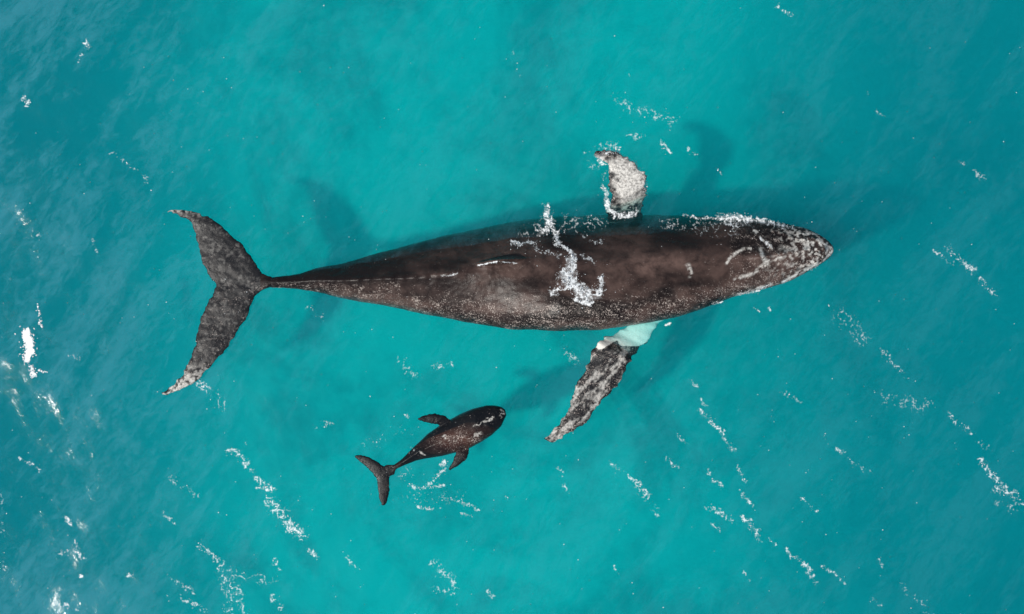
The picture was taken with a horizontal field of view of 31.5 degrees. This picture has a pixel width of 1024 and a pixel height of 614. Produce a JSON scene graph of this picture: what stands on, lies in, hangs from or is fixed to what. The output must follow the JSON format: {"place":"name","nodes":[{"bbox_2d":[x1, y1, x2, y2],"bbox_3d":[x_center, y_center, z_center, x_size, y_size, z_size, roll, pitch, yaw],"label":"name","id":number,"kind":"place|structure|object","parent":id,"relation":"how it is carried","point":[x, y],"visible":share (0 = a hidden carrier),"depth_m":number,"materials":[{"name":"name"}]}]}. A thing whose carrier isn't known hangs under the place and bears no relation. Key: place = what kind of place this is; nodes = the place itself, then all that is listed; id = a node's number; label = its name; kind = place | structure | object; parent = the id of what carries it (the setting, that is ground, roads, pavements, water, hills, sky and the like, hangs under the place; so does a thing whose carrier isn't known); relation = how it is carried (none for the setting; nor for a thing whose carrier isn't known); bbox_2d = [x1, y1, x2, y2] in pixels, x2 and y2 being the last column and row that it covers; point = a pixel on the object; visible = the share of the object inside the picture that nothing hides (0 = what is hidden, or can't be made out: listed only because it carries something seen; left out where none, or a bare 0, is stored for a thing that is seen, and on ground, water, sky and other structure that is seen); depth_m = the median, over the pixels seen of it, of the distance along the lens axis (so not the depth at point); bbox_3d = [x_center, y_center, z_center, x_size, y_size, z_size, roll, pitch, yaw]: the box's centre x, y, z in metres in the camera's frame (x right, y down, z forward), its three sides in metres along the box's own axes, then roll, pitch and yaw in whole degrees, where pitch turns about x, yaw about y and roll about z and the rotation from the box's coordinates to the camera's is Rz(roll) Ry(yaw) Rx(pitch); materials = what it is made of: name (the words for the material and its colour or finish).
{"place":"outdoors","nodes":[
{"label":"outdoors","id":0,"kind":"place"},
{"bbox_2d":[0,0,1023,613],"bbox_3d":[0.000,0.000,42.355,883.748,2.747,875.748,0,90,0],"label":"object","id":1,"kind":"structure","parent":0,"point":[356,128],"depth_m":41.59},
{"bbox_2d":[511,204,602,307],"bbox_3d":[0.970,-1.083,37.592,2.129,0.888,2.230,0,90,0],"label":"sea foam","id":2,"kind":"object","parent":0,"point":[570,286],"visible":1,"depth_m":37.35,"materials":[{"name":"white"}]},
{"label":"water","id":3,"kind":"structure","parent":0,"visible":0},
{"bbox_2d":[15,303,47,376],"bbox_3d":[-10.082,0.713,37.994,0.629,0.049,1.563,-7,90,0],"label":"sea foam","id":4,"kind":"object","parent":3,"relation":"on","point":[28,340],"visible":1,"depth_m":37.99,"materials":[{"name":"white"}]},
{"bbox_2d":[20,458,132,610],"bbox_3d":[-9.710,3.834,38.000,2.707,0.081,5.314,-14,90,0],"label":"foam fleck","id":5,"kind":"object","parent":3,"relation":"on","point":[75,552],"visible":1,"depth_m":37.99,"materials":[{"name":"white liquid"}]},
{"bbox_2d":[163,485,280,608],"bbox_3d":[-5.630,5.497,37.993,4.471,0.068,2.417,25,90,0],"label":"foam fleck","id":6,"kind":"object","parent":3,"relation":"on","point":[217,568],"visible":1,"depth_m":38.00,"materials":[{"name":"white liquid"}]},
{"bbox_2d":[201,385,314,556],"bbox_3d":[-5.421,3.417,37.963,0.652,0.170,4.625,-32,90,0],"label":"foam fleck","id":7,"kind":"object","parent":3,"relation":"on","point":[266,495],"visible":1,"depth_m":38.01,"materials":[{"name":"white liquid"}]},
{"bbox_2d":[355,405,505,504],"bbox_3d":[-1.597,2.852,38.093,3.219,0.614,1.279,-29,90,0],"label":"whale","id":8,"kind":"object","parent":3,"relation":"on","point":[460,435],"visible":1,"depth_m":37.92},
{"bbox_2d":[376,414,507,514],"bbox_3d":[-1.710,3.619,37.955,3.241,0.113,1.615,38,90,0],"label":"sea foam","id":9,"kind":"object","parent":3,"relation":"on","point":[436,478],"visible":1,"depth_m":38.00,"materials":[{"name":"white"}]},
{"bbox_2d":[162,150,832,442],"bbox_3d":[-0.301,-0.224,38.375,14.050,2.423,6.117,0,90,0],"label":"whale","id":10,"kind":"object","parent":3,"relation":"on","point":[649,283],"visible":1,"depth_m":37.76},
{"bbox_2d":[443,261,515,275],"bbox_3d":[-0.697,-0.816,37.350,1.633,0.391,0.157,-11,90,0],"label":"sea foam","id":11,"kind":"object","parent":10,"relation":"on","point":[491,263],"visible":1,"depth_m":37.33,"materials":[{"name":"white"}]},
{"bbox_2d":[595,144,647,218],"bbox_3d":[2.266,-2.680,37.867,1.135,0.237,1.739,-25,90,0],"label":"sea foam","id":12,"kind":"object","parent":3,"relation":"on","point":[607,204],"visible":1,"depth_m":37.97,"materials":[{"name":"white"}]},
{"bbox_2d":[677,386,749,503],"bbox_3d":[4.159,2.974,37.989,0.959,0.043,3.021,-31,90,0],"label":"foam fleck","id":13,"kind":"object","parent":3,"relation":"on","point":[719,432],"visible":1,"depth_m":37.98,"materials":[{"name":"white liquid"}]},
{"bbox_2d":[673,212,792,247],"bbox_3d":[4.528,-1.714,37.786,2.909,0.464,0.730,11,90,0],"label":"sea foam","id":14,"kind":"object","parent":3,"relation":"on","point":[747,221],"visible":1,"depth_m":38.00,"materials":[{"name":"white"}]},
{"bbox_2d":[665,269,808,325],"bbox_3d":[4.877,-0.053,37.815,3.499,0.402,0.640,-19,90,0],"label":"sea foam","id":15,"kind":"object","parent":3,"relation":"on","point":[669,323],"visible":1,"depth_m":37.96,"materials":[{"name":"white"}]},
{"bbox_2d":[712,482,870,601],"bbox_3d":[5.523,5.320,37.996,4.671,0.045,1.377,38,90,0],"label":"foam fleck","id":16,"kind":"object","parent":3,"relation":"on","point":[771,541],"visible":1,"depth_m":38.00,"materials":[{"name":"white liquid"}]},
{"bbox_2d":[952,415,1020,499],"bbox_3d":[9.881,3.264,38.001,0.641,0.045,2.647,-34,90,0],"label":"foam fleck","id":17,"kind":"object","parent":3,"relation":"on","point":[1007,492],"visible":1,"depth_m":37.99,"materials":[{"name":"white liquid"}]}
]}

